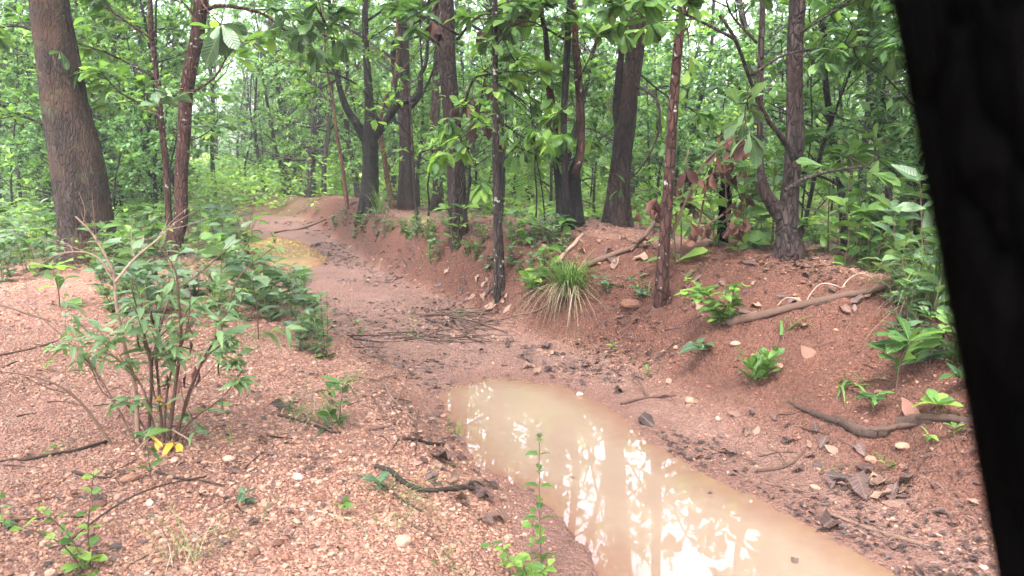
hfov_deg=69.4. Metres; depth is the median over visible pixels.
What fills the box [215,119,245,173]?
sapling
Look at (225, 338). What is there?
shrub
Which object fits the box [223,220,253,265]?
leafy plant
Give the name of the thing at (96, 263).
leafy plant
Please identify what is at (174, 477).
stick
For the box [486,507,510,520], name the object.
fallen leaf
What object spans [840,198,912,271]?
leafy plant
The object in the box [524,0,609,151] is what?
sapling
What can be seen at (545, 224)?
leafy plant
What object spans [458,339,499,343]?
stick
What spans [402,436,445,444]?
stick
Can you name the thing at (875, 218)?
leafy plant
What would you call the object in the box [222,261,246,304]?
leafy plant
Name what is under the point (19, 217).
leafy plant
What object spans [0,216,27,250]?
leafy plant
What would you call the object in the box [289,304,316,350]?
leafy plant
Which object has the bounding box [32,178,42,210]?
leafy plant
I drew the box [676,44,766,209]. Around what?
sapling
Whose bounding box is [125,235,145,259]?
leafy plant
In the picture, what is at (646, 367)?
seedling
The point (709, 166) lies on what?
sapling
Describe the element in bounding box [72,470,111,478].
stick
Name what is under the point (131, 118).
sapling
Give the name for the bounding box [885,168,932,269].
leafy plant
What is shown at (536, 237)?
leafy plant
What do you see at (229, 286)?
leafy plant
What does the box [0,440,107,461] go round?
stick
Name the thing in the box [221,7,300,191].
tree
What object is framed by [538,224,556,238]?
leafy plant
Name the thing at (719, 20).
sapling
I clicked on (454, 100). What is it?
sapling
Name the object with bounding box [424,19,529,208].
sapling
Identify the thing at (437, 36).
dead leaf cluster
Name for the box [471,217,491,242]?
leafy plant
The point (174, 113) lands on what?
sapling
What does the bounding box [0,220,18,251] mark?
leafy plant
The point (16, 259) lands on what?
leafy plant
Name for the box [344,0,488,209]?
tree
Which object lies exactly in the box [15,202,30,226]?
leafy plant
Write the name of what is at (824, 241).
leafy plant
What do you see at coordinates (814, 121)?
sapling
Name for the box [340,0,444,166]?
tree
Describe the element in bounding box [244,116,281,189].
sapling
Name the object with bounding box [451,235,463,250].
leafy plant
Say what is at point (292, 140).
tree
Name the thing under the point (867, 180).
sapling
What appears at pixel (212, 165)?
tree
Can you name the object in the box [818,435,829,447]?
fallen leaf
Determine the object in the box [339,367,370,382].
grass tuft
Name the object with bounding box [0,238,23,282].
leafy plant
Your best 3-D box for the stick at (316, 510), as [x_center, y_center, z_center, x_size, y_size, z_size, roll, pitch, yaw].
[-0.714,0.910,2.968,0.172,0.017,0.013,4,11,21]
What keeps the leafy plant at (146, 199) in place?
on the ground
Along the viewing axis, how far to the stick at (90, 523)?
2.94 m
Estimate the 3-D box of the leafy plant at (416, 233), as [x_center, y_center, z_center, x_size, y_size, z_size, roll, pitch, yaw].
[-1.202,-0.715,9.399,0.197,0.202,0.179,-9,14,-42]
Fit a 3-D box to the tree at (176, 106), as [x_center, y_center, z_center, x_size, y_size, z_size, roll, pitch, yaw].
[-11.823,-8.630,23.003,4.742,12.486,4.901,-1,10,-6]
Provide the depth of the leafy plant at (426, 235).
8.96 m
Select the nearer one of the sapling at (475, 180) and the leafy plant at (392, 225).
the leafy plant at (392, 225)
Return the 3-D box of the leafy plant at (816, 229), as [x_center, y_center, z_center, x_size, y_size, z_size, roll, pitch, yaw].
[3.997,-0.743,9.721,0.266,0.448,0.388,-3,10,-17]
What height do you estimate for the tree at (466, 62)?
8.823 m
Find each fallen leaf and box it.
[50,376,63,380]
[67,538,80,545]
[91,494,103,501]
[117,469,125,474]
[214,537,229,544]
[232,504,246,511]
[247,517,257,524]
[256,434,271,439]
[269,398,294,409]
[338,495,352,502]
[351,472,358,478]
[354,553,361,562]
[413,460,421,464]
[414,432,422,438]
[425,467,436,479]
[431,451,448,460]
[433,478,442,486]
[434,461,441,467]
[445,477,457,482]
[450,469,458,480]
[452,492,468,498]
[460,499,470,505]
[475,487,492,497]
[476,513,492,522]
[480,291,485,301]
[483,479,500,487]
[485,302,495,308]
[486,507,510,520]
[522,348,533,354]
[522,361,531,367]
[526,354,532,362]
[531,344,538,350]
[533,367,540,372]
[603,245,611,254]
[607,256,616,262]
[610,257,618,268]
[614,385,623,392]
[632,416,639,423]
[634,251,647,259]
[637,411,654,426]
[716,444,738,451]
[727,411,739,416]
[738,309,749,312]
[743,259,753,263]
[752,426,759,435]
[781,436,788,442]
[791,556,798,562]
[796,463,803,470]
[801,346,816,358]
[807,440,812,446]
[811,422,818,430]
[812,462,821,467]
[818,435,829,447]
[821,508,839,527]
[824,445,837,454]
[824,471,849,479]
[825,476,837,488]
[839,304,850,311]
[847,471,869,498]
[848,268,860,272]
[850,294,863,302]
[854,442,864,455]
[855,462,872,469]
[866,477,875,484]
[869,472,879,477]
[869,488,891,498]
[873,475,886,483]
[881,499,905,507]
[885,482,898,498]
[893,472,915,485]
[901,396,919,415]
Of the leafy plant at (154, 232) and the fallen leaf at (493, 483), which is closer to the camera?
the fallen leaf at (493, 483)
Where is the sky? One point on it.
(718, 6)
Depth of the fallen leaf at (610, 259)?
6.36 m
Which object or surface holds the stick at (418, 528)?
on the ground
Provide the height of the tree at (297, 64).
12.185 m
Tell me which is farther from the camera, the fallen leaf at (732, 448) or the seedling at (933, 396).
the fallen leaf at (732, 448)
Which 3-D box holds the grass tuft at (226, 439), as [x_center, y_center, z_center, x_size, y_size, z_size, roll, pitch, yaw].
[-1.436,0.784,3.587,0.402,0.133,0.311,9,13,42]
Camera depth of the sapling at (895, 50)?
5.38 m
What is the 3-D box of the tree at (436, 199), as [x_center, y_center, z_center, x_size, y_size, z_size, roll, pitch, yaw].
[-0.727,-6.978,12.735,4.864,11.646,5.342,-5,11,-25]
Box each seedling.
[0,492,15,527]
[28,258,81,306]
[38,360,54,370]
[42,442,68,454]
[126,428,169,477]
[217,400,231,411]
[221,265,282,338]
[237,486,256,504]
[267,232,278,242]
[268,269,319,335]
[309,295,335,358]
[309,374,362,435]
[332,496,355,509]
[348,316,364,334]
[361,471,389,489]
[407,310,418,336]
[480,508,556,575]
[517,261,548,294]
[592,275,626,292]
[626,273,650,300]
[641,364,652,374]
[678,337,714,359]
[797,216,822,258]
[855,391,893,413]
[867,315,944,389]
[874,452,895,471]
[912,389,963,413]
[921,426,938,444]
[939,363,958,391]
[943,422,968,435]
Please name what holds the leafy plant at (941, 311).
on the ground
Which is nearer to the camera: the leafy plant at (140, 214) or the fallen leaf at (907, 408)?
the fallen leaf at (907, 408)
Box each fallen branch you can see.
[554,233,583,262]
[587,216,671,266]
[620,376,675,404]
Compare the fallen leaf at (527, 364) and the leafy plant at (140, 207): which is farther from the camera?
the leafy plant at (140, 207)
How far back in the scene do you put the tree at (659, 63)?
18.63 m
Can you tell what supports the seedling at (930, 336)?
on the ground
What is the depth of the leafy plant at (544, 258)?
6.86 m
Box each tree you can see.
[0,0,31,127]
[0,0,87,209]
[0,0,91,206]
[0,0,123,264]
[0,0,135,154]
[0,0,167,205]
[0,2,139,151]
[0,45,43,203]
[2,0,214,205]
[71,4,218,194]
[73,0,363,255]
[78,0,214,198]
[81,3,165,202]
[89,0,235,198]
[117,0,239,193]
[181,0,247,183]
[188,0,246,200]
[191,69,234,170]
[207,0,322,194]
[209,0,273,149]
[209,40,265,181]
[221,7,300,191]
[221,10,267,155]
[221,45,259,168]
[222,0,335,195]
[225,0,304,186]
[230,0,482,223]
[237,0,363,197]
[243,1,361,197]
[246,12,305,156]
[248,0,395,211]
[249,2,342,181]
[253,22,327,192]
[255,0,371,194]
[263,21,341,180]
[281,0,471,208]
[298,22,361,194]
[300,1,390,179]
[306,0,398,197]
[322,0,389,149]
[322,0,397,172]
[324,1,424,201]
[333,0,433,202]
[335,0,387,82]
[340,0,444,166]
[343,1,468,205]
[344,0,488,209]
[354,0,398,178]
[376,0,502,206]
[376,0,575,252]
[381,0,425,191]
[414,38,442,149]
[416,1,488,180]
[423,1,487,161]
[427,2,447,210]
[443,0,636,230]
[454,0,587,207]
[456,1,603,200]
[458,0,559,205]
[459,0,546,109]
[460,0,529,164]
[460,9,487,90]
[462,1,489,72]
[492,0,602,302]
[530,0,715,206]
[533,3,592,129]
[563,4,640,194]
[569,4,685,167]
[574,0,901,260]
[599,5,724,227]
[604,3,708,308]
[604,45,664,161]
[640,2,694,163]
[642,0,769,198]
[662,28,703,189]
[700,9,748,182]
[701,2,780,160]
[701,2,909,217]
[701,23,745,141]
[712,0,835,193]
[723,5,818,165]
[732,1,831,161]
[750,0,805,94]
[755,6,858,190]
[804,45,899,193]
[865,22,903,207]
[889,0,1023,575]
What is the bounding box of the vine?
[777,272,887,305]
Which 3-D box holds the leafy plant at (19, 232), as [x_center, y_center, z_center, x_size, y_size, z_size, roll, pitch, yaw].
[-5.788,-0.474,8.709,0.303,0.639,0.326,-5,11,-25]
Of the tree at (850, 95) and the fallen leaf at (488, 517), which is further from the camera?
the tree at (850, 95)
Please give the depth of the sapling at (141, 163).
17.50 m
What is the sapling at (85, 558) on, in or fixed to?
on the ground
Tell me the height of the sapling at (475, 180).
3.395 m
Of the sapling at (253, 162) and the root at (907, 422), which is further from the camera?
the sapling at (253, 162)
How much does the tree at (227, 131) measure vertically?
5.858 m
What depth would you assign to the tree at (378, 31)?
23.63 m
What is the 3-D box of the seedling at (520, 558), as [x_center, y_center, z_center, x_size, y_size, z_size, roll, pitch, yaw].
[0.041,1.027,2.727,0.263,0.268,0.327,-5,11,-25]
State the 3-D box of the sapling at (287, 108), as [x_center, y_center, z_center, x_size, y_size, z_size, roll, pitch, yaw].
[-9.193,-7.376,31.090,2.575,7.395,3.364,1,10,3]
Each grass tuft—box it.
[114,499,256,575]
[185,424,244,455]
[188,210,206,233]
[262,374,366,440]
[276,390,311,421]
[326,500,417,542]
[338,462,477,538]
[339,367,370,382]
[356,183,393,219]
[408,532,480,574]
[423,408,465,437]
[507,245,623,338]
[635,281,650,294]
[779,316,814,334]
[814,448,855,471]
[836,373,888,407]
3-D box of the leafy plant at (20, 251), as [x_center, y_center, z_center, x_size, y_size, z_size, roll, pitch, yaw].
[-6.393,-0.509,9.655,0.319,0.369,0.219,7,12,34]
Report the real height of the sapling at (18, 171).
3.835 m
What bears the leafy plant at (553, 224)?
on the ground
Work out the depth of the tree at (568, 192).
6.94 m
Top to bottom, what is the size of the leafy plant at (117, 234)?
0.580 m
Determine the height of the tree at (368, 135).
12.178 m
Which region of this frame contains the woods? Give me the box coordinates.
[1,0,902,176]
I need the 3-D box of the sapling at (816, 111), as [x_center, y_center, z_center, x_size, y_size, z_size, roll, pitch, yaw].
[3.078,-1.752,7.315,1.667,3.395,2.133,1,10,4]
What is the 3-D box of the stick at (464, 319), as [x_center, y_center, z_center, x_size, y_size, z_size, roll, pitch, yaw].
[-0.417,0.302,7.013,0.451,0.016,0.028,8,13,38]
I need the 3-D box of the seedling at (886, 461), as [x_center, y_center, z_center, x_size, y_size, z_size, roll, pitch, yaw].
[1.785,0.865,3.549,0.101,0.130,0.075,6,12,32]
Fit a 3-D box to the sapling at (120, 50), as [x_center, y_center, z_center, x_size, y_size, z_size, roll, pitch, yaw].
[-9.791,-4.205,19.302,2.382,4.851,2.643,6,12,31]
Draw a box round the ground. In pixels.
[0,153,995,575]
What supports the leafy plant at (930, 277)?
on the ground
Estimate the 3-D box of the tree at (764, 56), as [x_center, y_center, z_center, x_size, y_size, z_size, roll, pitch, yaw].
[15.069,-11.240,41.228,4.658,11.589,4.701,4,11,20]
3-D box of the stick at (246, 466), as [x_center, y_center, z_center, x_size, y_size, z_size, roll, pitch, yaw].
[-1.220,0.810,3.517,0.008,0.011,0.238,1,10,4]
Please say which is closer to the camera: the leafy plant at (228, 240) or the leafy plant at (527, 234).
the leafy plant at (228, 240)
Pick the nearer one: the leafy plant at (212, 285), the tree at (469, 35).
the leafy plant at (212, 285)
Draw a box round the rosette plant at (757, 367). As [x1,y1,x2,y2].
[735,345,784,386]
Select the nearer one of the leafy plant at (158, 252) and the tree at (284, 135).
the leafy plant at (158, 252)
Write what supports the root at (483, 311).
on the ground
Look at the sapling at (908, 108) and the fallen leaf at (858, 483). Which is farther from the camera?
the sapling at (908, 108)
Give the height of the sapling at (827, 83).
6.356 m
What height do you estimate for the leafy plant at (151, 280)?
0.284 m
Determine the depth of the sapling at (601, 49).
16.77 m
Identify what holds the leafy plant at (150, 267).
on the ground
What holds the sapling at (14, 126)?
on the ground
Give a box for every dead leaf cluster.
[424,6,437,42]
[429,12,443,46]
[459,82,467,114]
[466,85,486,116]
[466,116,477,145]
[476,10,486,42]
[481,110,491,140]
[484,72,491,102]
[499,115,508,150]
[677,149,697,188]
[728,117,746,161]
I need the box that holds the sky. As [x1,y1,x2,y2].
[2,0,902,152]
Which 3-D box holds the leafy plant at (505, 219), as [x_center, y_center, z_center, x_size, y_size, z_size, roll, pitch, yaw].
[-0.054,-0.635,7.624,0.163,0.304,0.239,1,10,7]
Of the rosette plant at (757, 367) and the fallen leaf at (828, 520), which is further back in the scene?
the rosette plant at (757, 367)
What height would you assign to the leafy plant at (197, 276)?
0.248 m
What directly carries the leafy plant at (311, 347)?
on the ground
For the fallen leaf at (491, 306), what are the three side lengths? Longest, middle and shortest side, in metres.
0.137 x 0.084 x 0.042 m
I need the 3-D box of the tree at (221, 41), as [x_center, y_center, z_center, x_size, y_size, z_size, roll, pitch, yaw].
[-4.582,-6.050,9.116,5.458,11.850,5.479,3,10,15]
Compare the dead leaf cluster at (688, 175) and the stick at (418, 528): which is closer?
the stick at (418, 528)
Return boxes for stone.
[91,499,106,506]
[119,473,140,482]
[170,457,179,463]
[222,455,234,461]
[248,547,259,556]
[272,539,283,546]
[292,473,303,480]
[395,534,411,547]
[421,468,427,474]
[621,298,641,308]
[684,396,693,403]
[730,341,740,345]
[776,363,782,367]
[810,484,820,489]
[865,455,876,462]
[895,442,909,449]
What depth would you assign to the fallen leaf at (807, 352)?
4.51 m
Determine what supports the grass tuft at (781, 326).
on the ground
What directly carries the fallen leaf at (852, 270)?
on the ground
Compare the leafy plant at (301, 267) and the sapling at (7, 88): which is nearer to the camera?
the leafy plant at (301, 267)
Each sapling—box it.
[0,0,30,177]
[0,0,89,176]
[0,0,151,220]
[0,16,41,178]
[0,23,112,196]
[0,40,98,190]
[0,55,46,208]
[0,69,39,206]
[0,74,53,211]
[0,92,52,212]
[0,127,37,200]
[0,128,11,153]
[0,470,107,575]
[1,41,41,212]
[1,53,48,166]
[16,83,125,205]
[22,0,115,156]
[25,0,136,217]
[72,1,207,218]
[80,28,177,179]
[87,0,224,196]
[87,4,221,214]
[92,107,161,224]
[95,80,149,216]
[104,0,220,214]
[107,0,204,192]
[109,31,215,230]
[111,113,162,211]
[133,118,192,209]
[208,11,278,180]
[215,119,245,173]
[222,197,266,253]
[235,70,255,194]
[240,84,291,173]
[241,75,307,170]
[242,65,284,149]
[243,4,344,194]
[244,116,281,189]
[252,95,342,191]
[253,107,309,190]
[264,65,323,190]
[265,19,309,191]
[287,0,398,167]
[300,45,356,173]
[330,111,397,192]
[340,75,398,184]
[353,63,439,229]
[379,125,431,191]
[383,123,444,221]
[385,64,426,176]
[397,40,441,175]
[413,99,490,203]
[414,16,514,213]
[418,17,518,209]
[418,35,470,93]
[419,73,491,194]
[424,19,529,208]
[433,203,476,250]
[438,63,560,234]
[466,68,503,197]
[466,69,531,196]
[466,145,491,184]
[467,11,572,204]
[469,28,554,233]
[469,40,527,221]
[471,138,510,196]
[481,62,553,205]
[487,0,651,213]
[499,15,600,216]
[504,30,591,193]
[506,98,585,202]
[523,433,558,574]
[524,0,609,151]
[527,54,650,218]
[528,89,586,182]
[542,94,613,185]
[567,46,666,219]
[569,50,598,211]
[583,83,657,192]
[583,130,612,197]
[585,2,751,220]
[586,38,609,174]
[586,38,684,211]
[599,69,679,221]
[607,126,662,194]
[615,21,692,181]
[635,10,724,205]
[635,103,705,188]
[641,47,671,184]
[644,87,719,193]
[646,191,711,264]
[653,97,720,188]
[663,5,750,192]
[664,69,713,174]
[675,11,780,195]
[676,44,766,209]
[683,91,749,194]
[691,1,787,196]
[691,106,778,203]
[705,0,883,252]
[724,88,781,166]
[725,0,898,234]
[725,32,777,193]
[729,0,872,198]
[738,0,867,229]
[740,0,836,182]
[749,30,785,149]
[754,75,850,199]
[771,1,865,189]
[800,1,905,223]
[800,48,911,197]
[803,80,853,225]
[810,0,925,263]
[813,50,878,164]
[816,0,914,192]
[827,78,890,179]
[833,82,876,169]
[833,102,912,212]
[852,10,920,230]
[857,136,910,198]
[870,26,926,264]
[872,32,921,172]
[874,121,921,181]
[874,122,911,199]
[883,84,910,199]
[890,61,910,183]
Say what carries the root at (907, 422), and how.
on the ground
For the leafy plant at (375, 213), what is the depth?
11.47 m
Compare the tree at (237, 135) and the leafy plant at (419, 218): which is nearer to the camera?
the leafy plant at (419, 218)
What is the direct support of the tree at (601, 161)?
on the ground
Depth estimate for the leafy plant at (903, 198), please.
5.55 m
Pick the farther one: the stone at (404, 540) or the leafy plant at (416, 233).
the leafy plant at (416, 233)
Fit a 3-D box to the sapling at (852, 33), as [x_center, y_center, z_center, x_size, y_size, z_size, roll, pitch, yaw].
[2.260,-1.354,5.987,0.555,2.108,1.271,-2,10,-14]
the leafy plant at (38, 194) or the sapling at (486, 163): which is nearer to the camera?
the leafy plant at (38, 194)
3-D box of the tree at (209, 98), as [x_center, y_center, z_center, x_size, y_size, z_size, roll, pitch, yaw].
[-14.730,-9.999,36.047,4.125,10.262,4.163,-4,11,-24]
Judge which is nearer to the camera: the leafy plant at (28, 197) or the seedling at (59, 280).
the seedling at (59, 280)
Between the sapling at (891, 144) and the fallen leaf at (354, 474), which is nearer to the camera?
the fallen leaf at (354, 474)
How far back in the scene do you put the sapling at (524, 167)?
19.21 m
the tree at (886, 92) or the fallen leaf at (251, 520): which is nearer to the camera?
the fallen leaf at (251, 520)
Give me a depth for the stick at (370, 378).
4.82 m
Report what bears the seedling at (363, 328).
on the ground
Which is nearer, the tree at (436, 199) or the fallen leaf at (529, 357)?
the fallen leaf at (529, 357)
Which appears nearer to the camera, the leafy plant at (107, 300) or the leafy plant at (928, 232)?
the leafy plant at (928, 232)
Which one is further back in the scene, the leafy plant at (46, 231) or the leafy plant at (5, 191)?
the leafy plant at (5, 191)
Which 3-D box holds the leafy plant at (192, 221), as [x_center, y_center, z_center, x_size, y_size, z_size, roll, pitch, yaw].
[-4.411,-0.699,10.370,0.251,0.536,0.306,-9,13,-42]
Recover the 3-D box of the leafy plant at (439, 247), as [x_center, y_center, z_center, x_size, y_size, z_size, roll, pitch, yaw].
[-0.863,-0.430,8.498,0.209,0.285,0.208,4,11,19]
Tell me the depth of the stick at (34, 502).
3.03 m
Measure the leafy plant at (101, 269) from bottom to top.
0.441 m
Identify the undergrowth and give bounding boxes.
[0,151,908,265]
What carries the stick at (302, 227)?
on the ground
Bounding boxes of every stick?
[0,304,68,327]
[0,334,102,355]
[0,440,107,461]
[0,516,83,522]
[3,464,39,467]
[21,497,52,506]
[47,401,80,405]
[58,476,206,550]
[69,491,114,496]
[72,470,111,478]
[104,458,137,474]
[148,468,225,485]
[196,507,232,527]
[201,492,316,546]
[244,449,265,468]
[265,434,299,438]
[275,219,325,232]
[277,413,341,433]
[315,509,351,518]
[334,556,362,575]
[353,338,399,341]
[355,376,390,382]
[357,346,410,354]
[357,474,421,511]
[369,424,402,430]
[371,395,386,416]
[374,464,484,492]
[378,332,436,337]
[381,334,434,335]
[382,381,417,422]
[394,337,451,340]
[397,514,441,542]
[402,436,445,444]
[424,339,490,342]
[444,313,477,322]
[449,336,489,339]
[450,316,483,322]
[458,311,493,312]
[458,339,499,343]
[461,334,515,335]
[479,323,507,332]
[512,304,548,316]
[656,312,703,358]
[757,450,803,471]
[759,451,790,456]
[761,481,790,487]
[779,407,806,414]
[799,426,827,433]
[830,512,922,545]
[914,471,941,474]
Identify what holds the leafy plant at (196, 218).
on the ground
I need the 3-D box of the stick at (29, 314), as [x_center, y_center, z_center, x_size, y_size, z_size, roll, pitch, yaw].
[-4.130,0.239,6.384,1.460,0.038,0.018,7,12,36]
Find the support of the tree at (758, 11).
on the ground
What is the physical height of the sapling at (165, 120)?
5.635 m
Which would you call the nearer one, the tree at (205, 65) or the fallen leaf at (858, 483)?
the fallen leaf at (858, 483)
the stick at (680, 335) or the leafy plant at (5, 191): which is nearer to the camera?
the stick at (680, 335)
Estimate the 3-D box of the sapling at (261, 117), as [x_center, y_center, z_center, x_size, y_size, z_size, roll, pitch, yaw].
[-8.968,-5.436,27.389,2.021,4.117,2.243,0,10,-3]
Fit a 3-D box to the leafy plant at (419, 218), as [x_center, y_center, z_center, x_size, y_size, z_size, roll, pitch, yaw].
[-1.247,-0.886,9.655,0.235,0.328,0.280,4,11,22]
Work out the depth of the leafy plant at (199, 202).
11.79 m
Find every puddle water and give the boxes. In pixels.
[245,236,330,270]
[435,379,896,575]
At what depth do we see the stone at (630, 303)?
5.99 m
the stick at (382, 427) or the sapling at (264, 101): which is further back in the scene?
the sapling at (264, 101)
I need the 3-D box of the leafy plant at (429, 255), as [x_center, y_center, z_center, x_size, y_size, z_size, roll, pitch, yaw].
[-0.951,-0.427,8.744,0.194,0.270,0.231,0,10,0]
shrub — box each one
[0,193,306,466]
[635,135,757,245]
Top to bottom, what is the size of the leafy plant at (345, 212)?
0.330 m
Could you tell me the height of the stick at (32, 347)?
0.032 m
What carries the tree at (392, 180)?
on the ground
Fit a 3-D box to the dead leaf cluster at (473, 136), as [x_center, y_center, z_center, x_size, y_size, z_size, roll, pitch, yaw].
[-0.394,-1.623,7.497,0.120,0.369,0.128,8,12,37]
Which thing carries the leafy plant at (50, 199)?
on the ground
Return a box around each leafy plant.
[0,189,10,215]
[0,205,25,236]
[0,207,7,234]
[0,209,13,246]
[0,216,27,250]
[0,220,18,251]
[0,234,16,276]
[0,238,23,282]
[1,210,18,227]
[1,216,37,271]
[1,223,32,268]
[6,234,24,268]
[10,235,28,258]
[14,196,38,207]
[14,214,56,275]
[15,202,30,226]
[15,215,31,239]
[17,178,38,218]
[21,196,39,223]
[23,209,55,249]
[23,213,44,244]
[27,198,47,217]
[29,211,55,253]
[30,249,60,270]
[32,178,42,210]
[39,221,56,253]
[40,177,53,218]
[40,226,56,259]
[51,238,65,265]
[75,240,106,269]
[78,220,118,264]
[83,264,123,308]
[85,235,121,293]
[89,227,128,259]
[89,245,113,279]
[89,268,135,311]
[100,260,125,290]
[101,237,121,280]
[102,225,142,268]
[107,235,126,265]
[109,257,149,306]
[110,220,144,255]
[113,239,151,289]
[113,267,134,293]
[114,200,146,260]
[117,249,146,267]
[117,288,141,314]
[118,206,135,222]
[119,269,164,323]
[122,225,148,259]
[123,211,148,239]
[123,240,152,271]
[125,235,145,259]
[128,258,154,307]
[135,195,159,224]
[136,216,158,244]
[138,260,174,312]
[140,210,158,232]
[141,223,166,254]
[144,233,177,265]
[145,202,164,230]
[145,231,159,254]
[146,279,161,299]
[147,225,163,249]
[148,201,164,231]
[156,254,181,304]
[156,265,192,314]
[157,272,189,310]
[162,245,196,297]
[163,211,194,242]
[169,259,189,290]
[173,272,204,324]
[175,267,197,288]
[180,267,206,295]
[187,232,207,264]
[188,206,206,233]
[188,220,204,251]
[190,268,205,284]
[193,199,214,231]
[195,222,220,254]
[195,258,231,293]
[197,266,220,291]
[198,239,240,306]
[199,232,228,259]
[201,205,224,229]
[201,214,219,242]
[202,211,223,244]
[202,283,225,311]
[203,269,226,302]
[207,235,243,297]
[209,207,221,221]
[210,212,235,240]
[212,274,255,317]
[216,287,244,311]
[222,209,240,231]
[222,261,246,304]
[223,193,242,213]
[223,215,247,237]
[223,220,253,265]
[225,255,262,300]
[229,246,250,264]
[230,255,269,309]
[233,275,256,319]
[234,254,277,317]
[245,265,297,321]
[248,250,281,313]
[248,278,273,310]
[252,290,285,316]
[266,258,284,304]
[269,288,301,325]
[271,274,310,312]
[280,262,304,303]
[280,268,309,306]
[281,293,318,341]
[289,266,311,293]
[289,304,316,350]
[297,272,314,293]
[299,308,332,353]
[301,290,327,343]
[303,294,325,331]
[329,215,338,228]
[339,209,349,224]
[349,229,359,237]
[352,212,364,229]
[358,207,373,228]
[370,209,380,227]
[379,218,389,235]
[385,216,398,231]
[398,212,408,232]
[402,222,411,239]
[404,217,415,238]
[408,209,426,230]
[409,210,433,236]
[409,222,416,238]
[411,224,418,238]
[422,226,428,238]
[424,216,437,232]
[424,242,437,262]
[427,225,437,246]
[427,238,444,262]
[435,210,448,231]
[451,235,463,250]
[460,236,472,254]
[470,218,484,236]
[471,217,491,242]
[471,234,484,258]
[479,255,493,271]
[502,212,513,238]
[503,217,522,245]
[503,243,524,267]
[507,210,526,235]
[513,260,523,274]
[515,218,537,243]
[519,216,542,238]
[526,250,540,267]
[527,222,543,247]
[528,228,540,241]
[532,244,565,276]
[536,211,559,246]
[538,217,563,250]
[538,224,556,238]
[538,246,555,265]
[553,213,568,236]
[553,218,576,242]
[557,232,573,250]
[687,177,733,244]
[701,135,764,249]
[730,147,771,240]
[733,212,759,225]
[741,175,782,238]
[741,189,780,248]
[744,205,802,248]
[755,122,823,242]
[803,214,829,244]
[804,213,824,238]
[805,137,880,254]
[826,196,883,266]
[828,202,897,262]
[839,178,883,257]
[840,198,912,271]
[840,211,903,262]
[849,222,892,244]
[851,200,927,256]
[860,233,934,304]
[865,193,913,261]
[866,192,925,269]
[881,304,933,350]
[883,164,933,277]
[884,183,926,268]
[884,259,912,293]
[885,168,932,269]
[885,276,932,331]
[891,254,939,317]
[892,252,939,304]
[895,193,932,263]
[895,201,915,266]
[901,184,934,267]
[902,320,950,362]
[908,299,951,348]
[910,254,940,316]
[914,235,945,325]
[917,228,937,271]
[920,309,957,366]
[936,306,949,335]
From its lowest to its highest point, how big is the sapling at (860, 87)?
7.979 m
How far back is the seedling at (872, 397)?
3.88 m
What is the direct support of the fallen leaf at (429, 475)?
on the ground
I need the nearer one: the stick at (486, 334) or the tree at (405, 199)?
the stick at (486, 334)
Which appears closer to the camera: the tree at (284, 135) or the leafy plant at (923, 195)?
the leafy plant at (923, 195)
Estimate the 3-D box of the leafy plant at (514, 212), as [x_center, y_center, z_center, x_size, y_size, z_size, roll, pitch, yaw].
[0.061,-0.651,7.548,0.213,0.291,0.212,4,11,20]
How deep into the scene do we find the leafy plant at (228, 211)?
14.38 m
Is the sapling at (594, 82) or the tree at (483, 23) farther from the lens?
the tree at (483, 23)
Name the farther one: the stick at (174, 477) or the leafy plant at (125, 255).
the leafy plant at (125, 255)
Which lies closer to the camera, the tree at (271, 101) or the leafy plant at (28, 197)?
the leafy plant at (28, 197)
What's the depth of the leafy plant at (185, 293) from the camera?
5.99 m
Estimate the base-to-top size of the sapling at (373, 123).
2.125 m
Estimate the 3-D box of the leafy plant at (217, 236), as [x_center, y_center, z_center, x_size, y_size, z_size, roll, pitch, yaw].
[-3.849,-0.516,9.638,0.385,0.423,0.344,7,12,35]
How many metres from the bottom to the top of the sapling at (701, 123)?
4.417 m
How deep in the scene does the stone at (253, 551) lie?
2.66 m
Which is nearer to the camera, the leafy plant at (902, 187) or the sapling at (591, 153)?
the leafy plant at (902, 187)
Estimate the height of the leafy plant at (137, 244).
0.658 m
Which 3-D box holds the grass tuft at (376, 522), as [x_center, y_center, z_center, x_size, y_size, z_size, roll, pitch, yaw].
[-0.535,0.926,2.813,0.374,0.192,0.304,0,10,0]
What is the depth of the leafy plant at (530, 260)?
7.05 m
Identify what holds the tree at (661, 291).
on the ground
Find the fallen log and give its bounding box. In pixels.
[725,282,893,326]
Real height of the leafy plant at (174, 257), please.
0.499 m
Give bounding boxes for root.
[477,299,494,320]
[786,400,967,438]
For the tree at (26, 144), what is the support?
on the ground
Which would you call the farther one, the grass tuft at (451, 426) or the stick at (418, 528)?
the grass tuft at (451, 426)
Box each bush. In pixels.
[674,269,750,326]
[843,224,945,359]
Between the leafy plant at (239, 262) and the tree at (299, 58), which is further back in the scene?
the tree at (299, 58)
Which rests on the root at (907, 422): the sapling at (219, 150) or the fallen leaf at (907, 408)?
the fallen leaf at (907, 408)
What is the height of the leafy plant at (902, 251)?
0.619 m
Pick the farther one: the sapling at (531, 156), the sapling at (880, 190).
the sapling at (531, 156)
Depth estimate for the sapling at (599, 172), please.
23.65 m
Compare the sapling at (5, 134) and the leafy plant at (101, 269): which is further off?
the sapling at (5, 134)
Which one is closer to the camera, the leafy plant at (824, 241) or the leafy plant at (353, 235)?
the leafy plant at (824, 241)
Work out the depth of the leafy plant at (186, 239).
11.69 m

